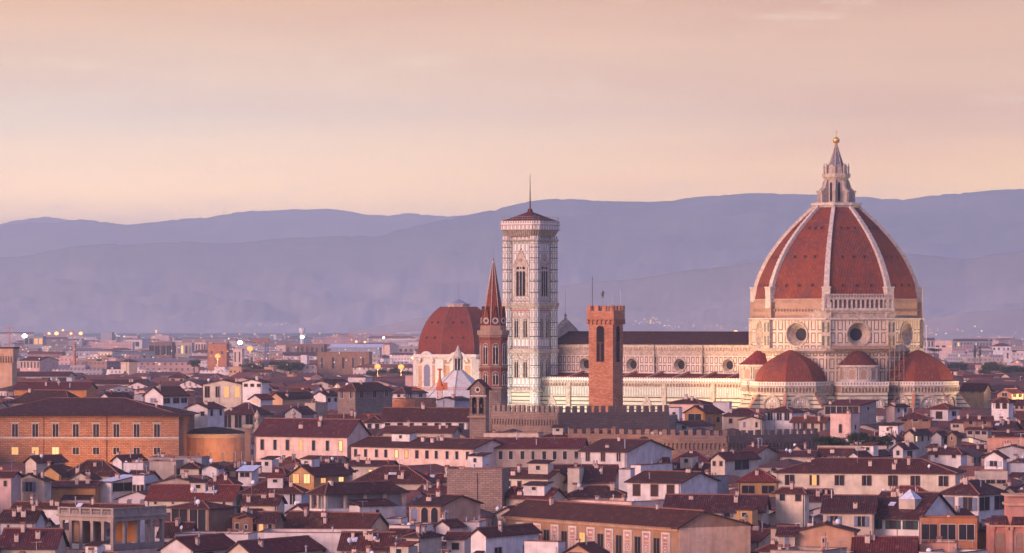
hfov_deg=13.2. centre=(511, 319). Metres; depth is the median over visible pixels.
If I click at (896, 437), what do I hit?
house
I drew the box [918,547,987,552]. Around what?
house
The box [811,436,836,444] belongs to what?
tree
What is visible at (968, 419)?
house
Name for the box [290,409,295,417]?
stone urn
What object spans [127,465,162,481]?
house
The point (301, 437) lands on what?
house
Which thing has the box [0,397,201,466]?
rusticated palace
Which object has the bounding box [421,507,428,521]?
window
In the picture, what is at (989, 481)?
window
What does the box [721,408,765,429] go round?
house
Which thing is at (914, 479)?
window
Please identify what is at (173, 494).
house
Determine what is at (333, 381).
house
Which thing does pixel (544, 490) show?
house
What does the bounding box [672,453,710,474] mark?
house
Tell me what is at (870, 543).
house
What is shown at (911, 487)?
house
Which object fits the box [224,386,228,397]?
window
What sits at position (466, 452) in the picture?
window
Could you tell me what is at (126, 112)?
sky
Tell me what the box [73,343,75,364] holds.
factory chimney
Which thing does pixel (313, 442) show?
window
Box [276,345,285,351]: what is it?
house
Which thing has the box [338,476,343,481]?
window
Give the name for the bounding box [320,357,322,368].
window
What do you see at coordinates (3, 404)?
house
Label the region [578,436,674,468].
house
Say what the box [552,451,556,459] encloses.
window
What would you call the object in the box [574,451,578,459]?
window
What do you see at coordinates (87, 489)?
house
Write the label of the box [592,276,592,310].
flagpole
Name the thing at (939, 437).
house
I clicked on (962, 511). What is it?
house
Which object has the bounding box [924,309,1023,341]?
hills
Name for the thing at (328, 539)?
house
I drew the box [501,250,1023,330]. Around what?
hills
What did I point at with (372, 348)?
market hall
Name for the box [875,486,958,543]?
house
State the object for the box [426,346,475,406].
baptistery
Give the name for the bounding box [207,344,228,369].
house
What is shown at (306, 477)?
window
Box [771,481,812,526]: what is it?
house
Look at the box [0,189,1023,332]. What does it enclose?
hills
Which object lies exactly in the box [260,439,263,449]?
window
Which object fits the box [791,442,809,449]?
house
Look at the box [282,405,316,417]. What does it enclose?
house
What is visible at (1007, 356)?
apartment block
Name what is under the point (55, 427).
window
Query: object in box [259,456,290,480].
house
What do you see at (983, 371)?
tree
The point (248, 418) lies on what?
window
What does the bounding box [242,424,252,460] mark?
stone pillar
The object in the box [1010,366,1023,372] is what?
tree
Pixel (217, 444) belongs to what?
round building
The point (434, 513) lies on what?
window
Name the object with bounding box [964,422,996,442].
house
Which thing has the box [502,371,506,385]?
window
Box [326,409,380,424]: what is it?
house
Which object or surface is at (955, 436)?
house
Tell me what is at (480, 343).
window
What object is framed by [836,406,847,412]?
window
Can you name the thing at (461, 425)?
window
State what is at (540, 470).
house
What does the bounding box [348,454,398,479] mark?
house
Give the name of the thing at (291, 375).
house
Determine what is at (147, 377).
tower house
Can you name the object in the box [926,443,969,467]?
house
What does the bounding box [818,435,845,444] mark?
tree
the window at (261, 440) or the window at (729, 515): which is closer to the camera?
the window at (729, 515)
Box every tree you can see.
[187,359,200,372]
[243,362,262,368]
[258,358,289,368]
[273,361,305,373]
[365,370,388,375]
[379,367,400,372]
[397,370,412,373]
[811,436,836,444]
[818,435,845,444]
[844,430,868,444]
[861,436,886,444]
[871,434,893,446]
[927,348,941,356]
[947,361,968,369]
[947,364,955,368]
[977,369,993,373]
[980,361,1007,371]
[1000,365,1022,372]
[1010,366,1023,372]
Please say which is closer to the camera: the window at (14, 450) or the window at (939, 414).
the window at (14, 450)
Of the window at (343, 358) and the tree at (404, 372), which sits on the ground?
the tree at (404, 372)
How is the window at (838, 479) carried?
in the house at (848, 475)
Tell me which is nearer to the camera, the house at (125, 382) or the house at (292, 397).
the house at (292, 397)
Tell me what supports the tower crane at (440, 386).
on the ground
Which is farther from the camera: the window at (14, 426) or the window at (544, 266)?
the window at (544, 266)
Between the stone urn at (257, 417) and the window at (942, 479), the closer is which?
the window at (942, 479)
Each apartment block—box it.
[25,336,45,350]
[98,351,154,357]
[149,342,174,357]
[175,343,194,357]
[192,342,207,350]
[233,349,243,366]
[286,344,326,351]
[953,339,991,345]
[1003,350,1011,364]
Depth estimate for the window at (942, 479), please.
905.78 m
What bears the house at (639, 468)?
on the ground
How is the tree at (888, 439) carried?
on the ground
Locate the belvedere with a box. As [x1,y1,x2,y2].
[56,505,167,552]
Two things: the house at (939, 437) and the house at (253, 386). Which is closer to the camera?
the house at (939, 437)
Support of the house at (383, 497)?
on the ground
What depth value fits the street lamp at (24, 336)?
4199.84 m
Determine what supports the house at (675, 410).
on the ground
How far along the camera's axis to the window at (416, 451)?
1030.02 m
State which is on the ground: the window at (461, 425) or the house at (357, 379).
the house at (357, 379)
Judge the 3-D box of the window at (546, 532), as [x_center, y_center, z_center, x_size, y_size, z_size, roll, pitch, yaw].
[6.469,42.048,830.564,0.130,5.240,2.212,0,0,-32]
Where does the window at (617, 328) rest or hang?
in the brick tower at (605, 323)
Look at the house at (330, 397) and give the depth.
1272.77 m
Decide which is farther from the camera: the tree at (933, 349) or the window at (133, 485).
the tree at (933, 349)
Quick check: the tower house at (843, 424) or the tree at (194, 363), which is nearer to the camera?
the tower house at (843, 424)
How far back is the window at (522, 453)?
1025.88 m
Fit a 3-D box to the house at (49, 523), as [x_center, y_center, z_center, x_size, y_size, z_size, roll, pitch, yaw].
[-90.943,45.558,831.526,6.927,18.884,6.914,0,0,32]
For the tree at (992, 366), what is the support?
on the ground
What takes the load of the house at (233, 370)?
on the ground
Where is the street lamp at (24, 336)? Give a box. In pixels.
[22,334,26,356]
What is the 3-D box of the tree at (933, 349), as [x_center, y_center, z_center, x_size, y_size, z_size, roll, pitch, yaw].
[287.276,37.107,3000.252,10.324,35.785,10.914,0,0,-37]
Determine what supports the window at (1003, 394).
in the house at (1012, 393)
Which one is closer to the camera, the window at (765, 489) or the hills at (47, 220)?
the window at (765, 489)
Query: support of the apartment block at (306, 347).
on the ground
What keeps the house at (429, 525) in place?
on the ground
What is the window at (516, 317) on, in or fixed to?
in the bell tower at (530, 240)
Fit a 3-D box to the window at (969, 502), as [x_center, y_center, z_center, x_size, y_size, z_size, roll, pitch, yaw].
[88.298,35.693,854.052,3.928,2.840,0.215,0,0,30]
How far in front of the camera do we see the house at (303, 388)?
1432.35 m
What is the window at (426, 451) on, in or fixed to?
in the house at (406, 447)
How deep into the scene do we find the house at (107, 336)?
5415.56 m
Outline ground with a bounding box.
[33,333,347,339]
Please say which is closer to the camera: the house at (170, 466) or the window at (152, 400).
the house at (170, 466)
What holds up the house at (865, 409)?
on the ground
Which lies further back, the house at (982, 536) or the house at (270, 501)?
the house at (270, 501)
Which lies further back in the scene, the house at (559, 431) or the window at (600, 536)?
the house at (559, 431)
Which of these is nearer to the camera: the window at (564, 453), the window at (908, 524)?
the window at (908, 524)
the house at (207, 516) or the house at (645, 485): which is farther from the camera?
the house at (645, 485)
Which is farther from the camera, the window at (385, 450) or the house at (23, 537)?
the window at (385, 450)
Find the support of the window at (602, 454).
in the house at (624, 452)
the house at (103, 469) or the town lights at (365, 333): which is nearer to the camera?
the house at (103, 469)
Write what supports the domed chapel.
on the ground
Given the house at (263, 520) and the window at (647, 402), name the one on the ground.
the house at (263, 520)
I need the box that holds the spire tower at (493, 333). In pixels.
[477,248,509,431]
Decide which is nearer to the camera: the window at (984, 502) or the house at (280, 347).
the window at (984, 502)
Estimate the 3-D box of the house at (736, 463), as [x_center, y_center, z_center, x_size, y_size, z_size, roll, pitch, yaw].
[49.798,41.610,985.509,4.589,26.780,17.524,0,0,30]
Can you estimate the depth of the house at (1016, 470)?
989.95 m
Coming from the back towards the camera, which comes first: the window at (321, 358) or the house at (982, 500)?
the window at (321, 358)
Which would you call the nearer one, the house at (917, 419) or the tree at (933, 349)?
the house at (917, 419)
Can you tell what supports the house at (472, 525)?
on the ground
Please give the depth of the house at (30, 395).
1321.47 m
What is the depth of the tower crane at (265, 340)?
2499.40 m
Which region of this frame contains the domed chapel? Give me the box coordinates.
[413,299,480,390]
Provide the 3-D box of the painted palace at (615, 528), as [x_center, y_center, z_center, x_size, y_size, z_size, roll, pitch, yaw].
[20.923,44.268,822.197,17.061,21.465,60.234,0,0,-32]
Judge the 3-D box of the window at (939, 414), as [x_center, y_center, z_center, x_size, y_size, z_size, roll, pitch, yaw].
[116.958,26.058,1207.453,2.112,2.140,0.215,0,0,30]
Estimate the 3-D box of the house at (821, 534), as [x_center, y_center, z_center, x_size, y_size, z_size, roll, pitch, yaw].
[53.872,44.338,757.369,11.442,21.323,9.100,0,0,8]
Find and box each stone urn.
[254,410,259,431]
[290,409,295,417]
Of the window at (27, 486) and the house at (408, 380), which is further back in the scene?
the house at (408, 380)
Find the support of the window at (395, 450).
in the house at (406, 447)
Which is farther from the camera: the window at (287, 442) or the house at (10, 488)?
the window at (287, 442)
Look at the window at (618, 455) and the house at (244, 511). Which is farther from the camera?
the window at (618, 455)
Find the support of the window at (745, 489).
in the house at (758, 481)
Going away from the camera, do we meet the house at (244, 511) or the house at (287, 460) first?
the house at (244, 511)
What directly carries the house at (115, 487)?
on the ground
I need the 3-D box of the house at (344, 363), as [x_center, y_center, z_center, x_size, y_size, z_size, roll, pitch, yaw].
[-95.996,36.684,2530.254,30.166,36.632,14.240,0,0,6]
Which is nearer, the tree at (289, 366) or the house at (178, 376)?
the house at (178, 376)
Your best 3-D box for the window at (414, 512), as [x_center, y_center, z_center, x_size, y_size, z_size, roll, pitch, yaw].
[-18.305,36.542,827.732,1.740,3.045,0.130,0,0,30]
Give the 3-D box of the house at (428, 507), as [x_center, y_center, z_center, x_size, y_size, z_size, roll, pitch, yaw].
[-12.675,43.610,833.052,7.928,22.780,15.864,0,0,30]
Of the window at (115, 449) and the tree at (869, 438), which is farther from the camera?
the window at (115, 449)
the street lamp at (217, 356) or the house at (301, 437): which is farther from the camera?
the street lamp at (217, 356)
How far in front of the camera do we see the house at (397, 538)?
762.34 m
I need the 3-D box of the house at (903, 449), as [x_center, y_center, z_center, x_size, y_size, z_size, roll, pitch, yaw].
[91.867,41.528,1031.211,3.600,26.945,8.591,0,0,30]
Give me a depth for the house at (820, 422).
1153.15 m
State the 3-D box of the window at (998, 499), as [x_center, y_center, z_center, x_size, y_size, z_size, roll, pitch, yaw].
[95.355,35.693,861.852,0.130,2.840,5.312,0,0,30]
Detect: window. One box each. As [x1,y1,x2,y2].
[10,422,19,436]
[11,447,18,454]
[22,481,34,491]
[30,422,39,436]
[32,447,38,454]
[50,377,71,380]
[51,422,59,436]
[52,447,58,453]
[71,422,79,436]
[72,447,79,454]
[91,422,100,436]
[92,447,99,454]
[112,422,119,436]
[112,482,131,491]
[113,447,119,454]
[132,484,135,491]
[133,424,139,436]
[133,447,139,453]
[149,345,153,350]
[150,398,156,402]
[153,447,160,454]
[154,424,159,436]
[155,345,159,354]
[161,345,165,354]
[163,398,169,403]
[166,345,171,354]
[170,509,187,520]
[173,398,178,403]
[181,397,186,402]
[189,509,206,530]
[204,386,209,397]
[215,386,220,397]
[220,451,224,461]
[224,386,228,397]
[224,415,231,427]
[232,451,235,461]
[234,386,239,397]
[234,415,241,427]
[239,472,249,477]
[245,415,252,427]
[258,524,263,530]
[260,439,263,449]
[273,439,276,449]
[285,439,289,450]
[289,494,295,504]
[292,473,299,483]
[299,440,302,450]
[303,474,310,483]
[311,440,315,450]
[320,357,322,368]
[320,477,325,483]
[325,440,329,450]
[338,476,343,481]
[339,440,342,451]
[342,357,344,368]
[364,449,367,456]
[384,449,387,457]
[394,449,397,457]
[404,450,407,457]
[410,506,418,522]
[415,450,418,458]
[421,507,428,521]
[425,450,428,458]
[430,507,438,522]
[434,450,437,458]
[445,451,448,458]
[451,542,459,549]
[455,451,458,459]
[458,423,463,429]
[465,451,469,459]
[469,387,485,395]
[479,343,480,364]
[482,343,488,364]
[483,371,487,383]
[492,343,498,364]
[492,371,498,385]
[494,546,501,552]
[498,451,502,459]
[502,343,506,364]
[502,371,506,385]
[508,451,512,459]
[512,248,528,296]
[512,312,520,337]
[512,354,519,378]
[520,451,524,459]
[521,312,528,337]
[521,354,528,378]
[530,451,534,459]
[540,248,549,296]
[540,312,544,337]
[540,354,544,378]
[542,451,546,459]
[543,529,549,539]
[545,312,549,337]
[545,354,549,376]
[546,394,556,405]
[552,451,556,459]
[561,530,566,548]
[562,451,566,459]
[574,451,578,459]
[579,532,584,541]
[585,452,589,460]
[596,326,603,361]
[597,533,603,547]
[600,452,605,461]
[615,534,621,552]
[616,326,619,361]
[616,453,620,461]
[632,484,640,495]
[634,536,640,552]
[641,395,651,411]
[650,484,658,496]
[653,537,659,552]
[666,484,674,493]
[688,413,701,419]
[721,513,732,517]
[728,418,732,423]
[734,460,749,470]
[741,485,754,493]
[761,485,774,493]
[765,413,774,420]
[775,413,783,420]
[779,494,785,500]
[784,413,791,420]
[784,537,788,547]
[785,474,793,485]
[793,423,798,430]
[795,495,801,501]
[801,423,806,430]
[809,474,818,485]
[825,406,835,414]
[827,515,840,523]
[834,475,843,485]
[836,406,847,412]
[848,406,858,412]
[854,516,868,526]
[862,475,870,485]
[875,519,881,528]
[885,520,899,529]
[888,475,897,485]
[902,520,917,529]
[907,451,912,457]
[910,475,919,485]
[921,524,937,539]
[935,411,942,418]
[938,475,947,486]
[940,524,955,539]
[944,496,954,507]
[958,497,976,511]
[958,524,974,540]
[967,430,972,434]
[979,496,989,511]
[986,460,1000,466]
[986,479,994,483]
[994,495,1003,509]
[995,403,999,408]
[995,532,1004,547]
[996,479,1005,483]
[1001,392,1007,396]
[1002,403,1006,408]
[1015,532,1022,547]
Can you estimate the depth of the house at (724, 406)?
1239.23 m
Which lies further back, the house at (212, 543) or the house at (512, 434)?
the house at (512, 434)
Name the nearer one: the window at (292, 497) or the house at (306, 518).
the house at (306, 518)
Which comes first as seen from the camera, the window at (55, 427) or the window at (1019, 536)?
the window at (1019, 536)
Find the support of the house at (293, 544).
on the ground
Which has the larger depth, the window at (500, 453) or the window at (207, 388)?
the window at (207, 388)
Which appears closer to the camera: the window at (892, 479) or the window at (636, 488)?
the window at (636, 488)
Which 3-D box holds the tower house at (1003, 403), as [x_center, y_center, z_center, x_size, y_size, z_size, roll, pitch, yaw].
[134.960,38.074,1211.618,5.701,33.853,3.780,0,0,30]
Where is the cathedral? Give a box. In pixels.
[541,137,970,412]
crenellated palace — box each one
[491,405,677,435]
[568,428,822,460]
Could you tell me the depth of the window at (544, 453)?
1025.13 m
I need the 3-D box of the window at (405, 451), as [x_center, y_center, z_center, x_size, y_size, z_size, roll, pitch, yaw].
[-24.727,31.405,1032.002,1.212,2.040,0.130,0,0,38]
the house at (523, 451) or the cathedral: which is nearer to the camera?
the house at (523, 451)
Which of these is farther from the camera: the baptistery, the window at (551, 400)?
the baptistery
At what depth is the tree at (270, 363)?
2547.00 m
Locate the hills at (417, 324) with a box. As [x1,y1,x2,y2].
[348,317,428,334]
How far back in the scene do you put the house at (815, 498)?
874.29 m
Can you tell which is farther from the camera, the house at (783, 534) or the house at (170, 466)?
the house at (170, 466)
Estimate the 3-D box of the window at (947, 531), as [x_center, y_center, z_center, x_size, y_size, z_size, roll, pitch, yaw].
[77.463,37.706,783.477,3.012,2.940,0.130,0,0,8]
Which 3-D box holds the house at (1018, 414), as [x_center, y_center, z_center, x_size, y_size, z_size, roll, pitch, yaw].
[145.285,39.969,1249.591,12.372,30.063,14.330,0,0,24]
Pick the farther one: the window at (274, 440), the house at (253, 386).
the house at (253, 386)
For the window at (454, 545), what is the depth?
764.61 m
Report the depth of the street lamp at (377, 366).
2079.20 m
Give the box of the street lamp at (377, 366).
[375,364,380,376]
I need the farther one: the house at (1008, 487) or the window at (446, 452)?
the window at (446, 452)
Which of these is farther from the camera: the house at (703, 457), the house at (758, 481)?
the house at (703, 457)
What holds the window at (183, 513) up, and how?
in the house at (207, 516)
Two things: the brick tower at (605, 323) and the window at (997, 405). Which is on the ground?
the brick tower at (605, 323)
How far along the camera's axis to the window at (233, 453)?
1207.31 m
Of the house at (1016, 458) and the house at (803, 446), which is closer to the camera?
the house at (1016, 458)
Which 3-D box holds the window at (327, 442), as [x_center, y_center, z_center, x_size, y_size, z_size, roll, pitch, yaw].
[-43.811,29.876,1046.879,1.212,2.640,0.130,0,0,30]
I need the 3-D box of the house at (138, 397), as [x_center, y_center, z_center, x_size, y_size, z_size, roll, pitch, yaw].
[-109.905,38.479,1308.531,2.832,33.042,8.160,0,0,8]
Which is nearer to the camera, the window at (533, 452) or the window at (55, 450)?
the window at (533, 452)
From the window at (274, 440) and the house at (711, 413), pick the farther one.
the house at (711, 413)
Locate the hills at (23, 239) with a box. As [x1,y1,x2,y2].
[0,209,474,256]
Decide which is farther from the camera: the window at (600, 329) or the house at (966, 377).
the house at (966, 377)
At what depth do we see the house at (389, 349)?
4327.35 m
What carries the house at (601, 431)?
on the ground
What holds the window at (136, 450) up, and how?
in the rusticated palace at (74, 431)
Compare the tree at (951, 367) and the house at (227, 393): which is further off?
the tree at (951, 367)
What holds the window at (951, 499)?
in the house at (982, 500)
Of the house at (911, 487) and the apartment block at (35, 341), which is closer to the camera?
the house at (911, 487)
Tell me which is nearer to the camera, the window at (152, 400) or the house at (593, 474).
the house at (593, 474)
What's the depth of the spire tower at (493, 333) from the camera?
1157.24 m
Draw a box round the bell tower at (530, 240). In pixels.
[500,185,559,411]
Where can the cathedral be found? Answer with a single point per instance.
(836, 267)
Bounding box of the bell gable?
[466,379,492,437]
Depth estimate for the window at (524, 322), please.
1434.42 m
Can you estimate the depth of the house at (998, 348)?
4411.53 m
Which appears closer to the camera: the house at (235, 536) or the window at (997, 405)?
the house at (235, 536)
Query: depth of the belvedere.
770.37 m
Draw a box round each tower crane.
[252,337,269,366]
[336,333,356,343]
[414,368,464,398]
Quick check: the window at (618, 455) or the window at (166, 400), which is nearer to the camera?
the window at (618, 455)
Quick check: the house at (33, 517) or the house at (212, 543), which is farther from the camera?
the house at (33, 517)
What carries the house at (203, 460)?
on the ground
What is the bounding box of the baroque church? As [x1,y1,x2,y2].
[985,493,1023,552]
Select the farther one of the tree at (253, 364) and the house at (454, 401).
the tree at (253, 364)
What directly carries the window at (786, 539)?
in the house at (783, 534)
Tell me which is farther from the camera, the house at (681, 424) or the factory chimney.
the factory chimney
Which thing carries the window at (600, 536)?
in the painted palace at (615, 528)
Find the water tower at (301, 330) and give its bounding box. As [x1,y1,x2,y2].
[299,327,304,343]
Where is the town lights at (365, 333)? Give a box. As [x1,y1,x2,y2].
[1,272,1015,372]
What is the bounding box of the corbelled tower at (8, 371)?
[0,347,19,387]
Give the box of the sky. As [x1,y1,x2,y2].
[0,0,1023,224]
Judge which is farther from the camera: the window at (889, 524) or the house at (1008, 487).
the house at (1008, 487)
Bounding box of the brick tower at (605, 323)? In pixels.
[586,306,624,411]
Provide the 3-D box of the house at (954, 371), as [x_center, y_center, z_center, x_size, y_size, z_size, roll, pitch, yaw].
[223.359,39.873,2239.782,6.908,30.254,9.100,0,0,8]
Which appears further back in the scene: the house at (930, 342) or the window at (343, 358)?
the house at (930, 342)
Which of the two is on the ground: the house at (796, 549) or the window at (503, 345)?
the house at (796, 549)
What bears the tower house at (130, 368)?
on the ground
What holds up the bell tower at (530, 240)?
on the ground
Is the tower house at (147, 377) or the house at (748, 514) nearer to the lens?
the house at (748, 514)
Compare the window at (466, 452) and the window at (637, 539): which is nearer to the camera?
the window at (637, 539)
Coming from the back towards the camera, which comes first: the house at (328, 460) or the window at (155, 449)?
the window at (155, 449)
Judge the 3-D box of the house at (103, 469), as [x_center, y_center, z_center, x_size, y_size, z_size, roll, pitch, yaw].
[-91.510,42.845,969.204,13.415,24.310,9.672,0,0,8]
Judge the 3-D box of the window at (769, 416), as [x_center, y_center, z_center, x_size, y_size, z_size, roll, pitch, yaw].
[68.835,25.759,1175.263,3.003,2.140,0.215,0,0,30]
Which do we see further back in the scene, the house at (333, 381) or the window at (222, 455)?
the house at (333, 381)
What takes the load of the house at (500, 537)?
on the ground
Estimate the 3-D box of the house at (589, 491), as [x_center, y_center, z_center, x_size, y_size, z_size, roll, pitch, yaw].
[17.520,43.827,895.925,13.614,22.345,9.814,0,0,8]
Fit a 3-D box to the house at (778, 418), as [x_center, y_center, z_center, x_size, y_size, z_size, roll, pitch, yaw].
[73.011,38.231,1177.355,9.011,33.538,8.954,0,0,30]
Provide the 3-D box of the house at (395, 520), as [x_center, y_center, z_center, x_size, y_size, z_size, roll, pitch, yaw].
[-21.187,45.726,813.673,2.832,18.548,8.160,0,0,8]
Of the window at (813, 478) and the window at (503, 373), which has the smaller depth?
the window at (813, 478)
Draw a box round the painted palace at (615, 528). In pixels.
[501,497,754,552]
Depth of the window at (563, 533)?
825.33 m
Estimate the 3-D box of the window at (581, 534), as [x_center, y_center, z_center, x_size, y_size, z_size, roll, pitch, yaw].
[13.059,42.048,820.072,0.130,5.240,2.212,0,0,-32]
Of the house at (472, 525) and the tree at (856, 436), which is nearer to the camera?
the house at (472, 525)
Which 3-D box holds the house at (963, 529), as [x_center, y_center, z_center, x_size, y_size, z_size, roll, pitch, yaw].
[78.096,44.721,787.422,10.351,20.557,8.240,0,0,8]
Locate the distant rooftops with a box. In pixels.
[0,331,1023,552]
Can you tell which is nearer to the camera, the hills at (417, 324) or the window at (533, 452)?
the window at (533, 452)
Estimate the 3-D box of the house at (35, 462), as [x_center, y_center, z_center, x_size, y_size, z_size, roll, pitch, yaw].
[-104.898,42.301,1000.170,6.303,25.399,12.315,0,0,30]
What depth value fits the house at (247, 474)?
968.39 m
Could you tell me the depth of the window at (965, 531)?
782.93 m
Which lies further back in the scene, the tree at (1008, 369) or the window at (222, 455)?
the tree at (1008, 369)
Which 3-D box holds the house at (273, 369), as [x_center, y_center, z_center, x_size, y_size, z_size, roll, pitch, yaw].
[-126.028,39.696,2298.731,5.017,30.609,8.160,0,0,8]
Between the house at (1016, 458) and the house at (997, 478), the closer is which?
the house at (997, 478)
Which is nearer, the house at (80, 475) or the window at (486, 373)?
the house at (80, 475)
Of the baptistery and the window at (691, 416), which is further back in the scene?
the baptistery
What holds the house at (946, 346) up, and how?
on the ground
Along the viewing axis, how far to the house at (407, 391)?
1383.90 m
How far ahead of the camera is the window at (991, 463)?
990.20 m
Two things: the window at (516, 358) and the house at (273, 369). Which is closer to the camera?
the window at (516, 358)
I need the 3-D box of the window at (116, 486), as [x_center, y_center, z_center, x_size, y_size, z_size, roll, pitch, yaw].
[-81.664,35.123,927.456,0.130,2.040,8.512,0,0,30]
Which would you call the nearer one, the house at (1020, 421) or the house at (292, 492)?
the house at (292, 492)
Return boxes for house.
[0,401,8,408]
[0,471,23,512]
[0,504,47,534]
[0,522,69,552]
[7,388,77,406]
[11,494,144,542]
[12,379,97,396]
[17,371,75,380]
[19,356,59,370]
[19,470,54,500]
[22,451,72,473]
[39,461,69,481]
[43,511,55,527]
[51,475,102,502]
[66,459,129,478]
[67,467,102,479]
[82,541,119,552]
[91,378,149,385]
[99,392,133,398]
[100,473,131,502]
[101,332,113,341]
[109,449,147,469]
[118,340,149,348]
[120,359,138,374]
[123,458,148,471]
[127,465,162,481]
[132,474,152,495]
[134,394,143,401]
[140,376,150,381]
[141,384,190,409]
[144,478,243,513]
[145,470,193,489]
[149,452,209,464]
[149,456,182,479]
[156,517,198,543]
[156,531,235,552]
[167,372,189,380]
[167,497,238,530]
[174,529,257,541]
[177,457,205,474]
[183,400,226,428]
[201,376,241,410]
[201,463,226,477]
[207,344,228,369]
[208,469,242,484]
[224,402,273,437]
[224,535,326,552]
[225,458,260,479]
[229,367,244,375]
[229,503,257,530]
[235,465,260,485]
[236,514,256,530]
[239,473,308,511]
[239,489,287,513]
[240,375,271,402]
[243,369,272,374]
[247,393,274,406]
[252,415,372,461]
[253,511,286,530]
[257,526,377,552]
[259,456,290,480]
[264,367,275,371]
[271,391,313,404]
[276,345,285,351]
[279,454,300,465]
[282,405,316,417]
[283,507,388,530]
[284,502,316,515]
[286,455,352,489]
[287,374,296,376]
[288,386,311,390]
[301,355,308,363]
[304,398,327,417]
[305,478,409,518]
[311,387,337,410]
[317,352,371,375]
[318,378,347,383]
[320,456,343,464]
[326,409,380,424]
[335,380,394,413]
[337,529,396,552]
[342,463,355,480]
[342,545,386,552]
[348,376,372,381]
[348,430,503,466]
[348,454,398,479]
[352,465,436,489]
[363,415,382,428]
[371,533,405,552]
[379,402,469,429]
[381,420,461,437]
[382,345,398,354]
[386,516,407,523]
[387,540,420,552]
[389,518,436,531]
[389,528,415,538]
[392,386,427,397]
[392,395,435,406]
[399,346,417,352]
[402,524,445,552]
[405,375,412,386]
[405,490,483,522]
[415,479,446,493]
[428,465,449,483]
[433,510,466,545]
[435,395,469,406]
[443,531,470,552]
[447,464,508,512]
[461,515,485,531]
[466,452,491,466]
[466,516,542,552]
[474,431,588,466]
[483,429,542,436]
[492,503,519,525]
[504,481,568,505]
[509,459,567,491]
[524,534,565,552]
[542,425,568,436]
[554,460,618,499]
[561,535,609,552]
[566,481,626,499]
[567,494,663,506]
[568,467,583,492]
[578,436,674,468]
[591,426,618,433]
[619,468,634,491]
[624,467,720,500]
[631,460,672,474]
[658,457,670,462]
[663,490,771,524]
[666,394,712,420]
[669,407,681,420]
[672,450,710,461]
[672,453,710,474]
[676,419,715,432]
[682,403,724,430]
[704,469,728,493]
[708,447,761,476]
[713,399,731,429]
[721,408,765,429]
[734,505,770,527]
[735,468,779,496]
[737,413,765,434]
[739,519,770,552]
[741,439,778,465]
[755,523,799,552]
[763,400,806,434]
[768,467,776,475]
[770,542,846,552]
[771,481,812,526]
[773,456,966,493]
[775,525,799,547]
[778,449,817,461]
[789,412,829,433]
[790,517,860,552]
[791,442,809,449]
[807,488,833,509]
[816,447,855,457]
[817,442,888,451]
[820,489,878,534]
[821,396,878,424]
[830,409,859,437]
[846,442,892,457]
[850,531,919,552]
[869,422,904,441]
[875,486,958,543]
[884,400,910,421]
[885,427,904,449]
[889,485,926,490]
[890,440,919,457]
[896,408,933,431]
[902,426,932,457]
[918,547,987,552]
[919,513,978,548]
[921,536,958,551]
[924,338,934,346]
[926,430,947,451]
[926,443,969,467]
[927,396,961,420]
[935,340,952,359]
[940,476,1008,520]
[946,430,963,445]
[948,415,963,432]
[949,369,958,375]
[953,506,973,514]
[959,383,992,407]
[961,442,986,453]
[962,374,992,380]
[962,413,993,433]
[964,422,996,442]
[974,466,1008,489]
[978,519,985,548]
[981,450,1009,468]
[987,435,1023,452]
[991,397,1014,420]
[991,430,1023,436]
[992,343,1010,354]
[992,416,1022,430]
[995,388,1023,407]
[996,440,1023,461]
[1003,480,1023,492]
[1007,459,1023,480]
[1010,454,1023,461]
[1013,399,1023,410]
[1013,410,1023,418]
[1015,418,1023,430]
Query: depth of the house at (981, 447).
1101.64 m
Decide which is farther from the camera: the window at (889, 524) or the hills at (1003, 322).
the hills at (1003, 322)
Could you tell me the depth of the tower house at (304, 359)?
2587.26 m
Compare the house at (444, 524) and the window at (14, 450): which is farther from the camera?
the window at (14, 450)
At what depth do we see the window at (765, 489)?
912.66 m
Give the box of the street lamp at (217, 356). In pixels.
[215,354,219,372]
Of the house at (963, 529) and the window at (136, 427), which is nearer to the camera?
the house at (963, 529)
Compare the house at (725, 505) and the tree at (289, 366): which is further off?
the tree at (289, 366)
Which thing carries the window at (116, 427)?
in the rusticated palace at (74, 431)
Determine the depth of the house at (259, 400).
1305.88 m
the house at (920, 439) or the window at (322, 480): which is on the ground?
the house at (920, 439)
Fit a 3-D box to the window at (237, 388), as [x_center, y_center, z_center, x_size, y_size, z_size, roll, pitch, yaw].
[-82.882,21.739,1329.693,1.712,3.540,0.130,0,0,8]
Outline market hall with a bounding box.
[328,344,382,358]
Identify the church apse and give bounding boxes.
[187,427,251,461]
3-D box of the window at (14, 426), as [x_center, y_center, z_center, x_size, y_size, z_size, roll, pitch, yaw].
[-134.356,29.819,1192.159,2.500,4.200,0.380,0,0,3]
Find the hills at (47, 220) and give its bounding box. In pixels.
[0,217,68,224]
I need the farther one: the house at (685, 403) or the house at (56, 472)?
the house at (685, 403)
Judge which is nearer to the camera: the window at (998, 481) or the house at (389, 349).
the window at (998, 481)
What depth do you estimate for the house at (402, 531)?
780.55 m
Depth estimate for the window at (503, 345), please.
1157.95 m
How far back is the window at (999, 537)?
774.94 m
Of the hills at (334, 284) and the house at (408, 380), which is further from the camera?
the hills at (334, 284)

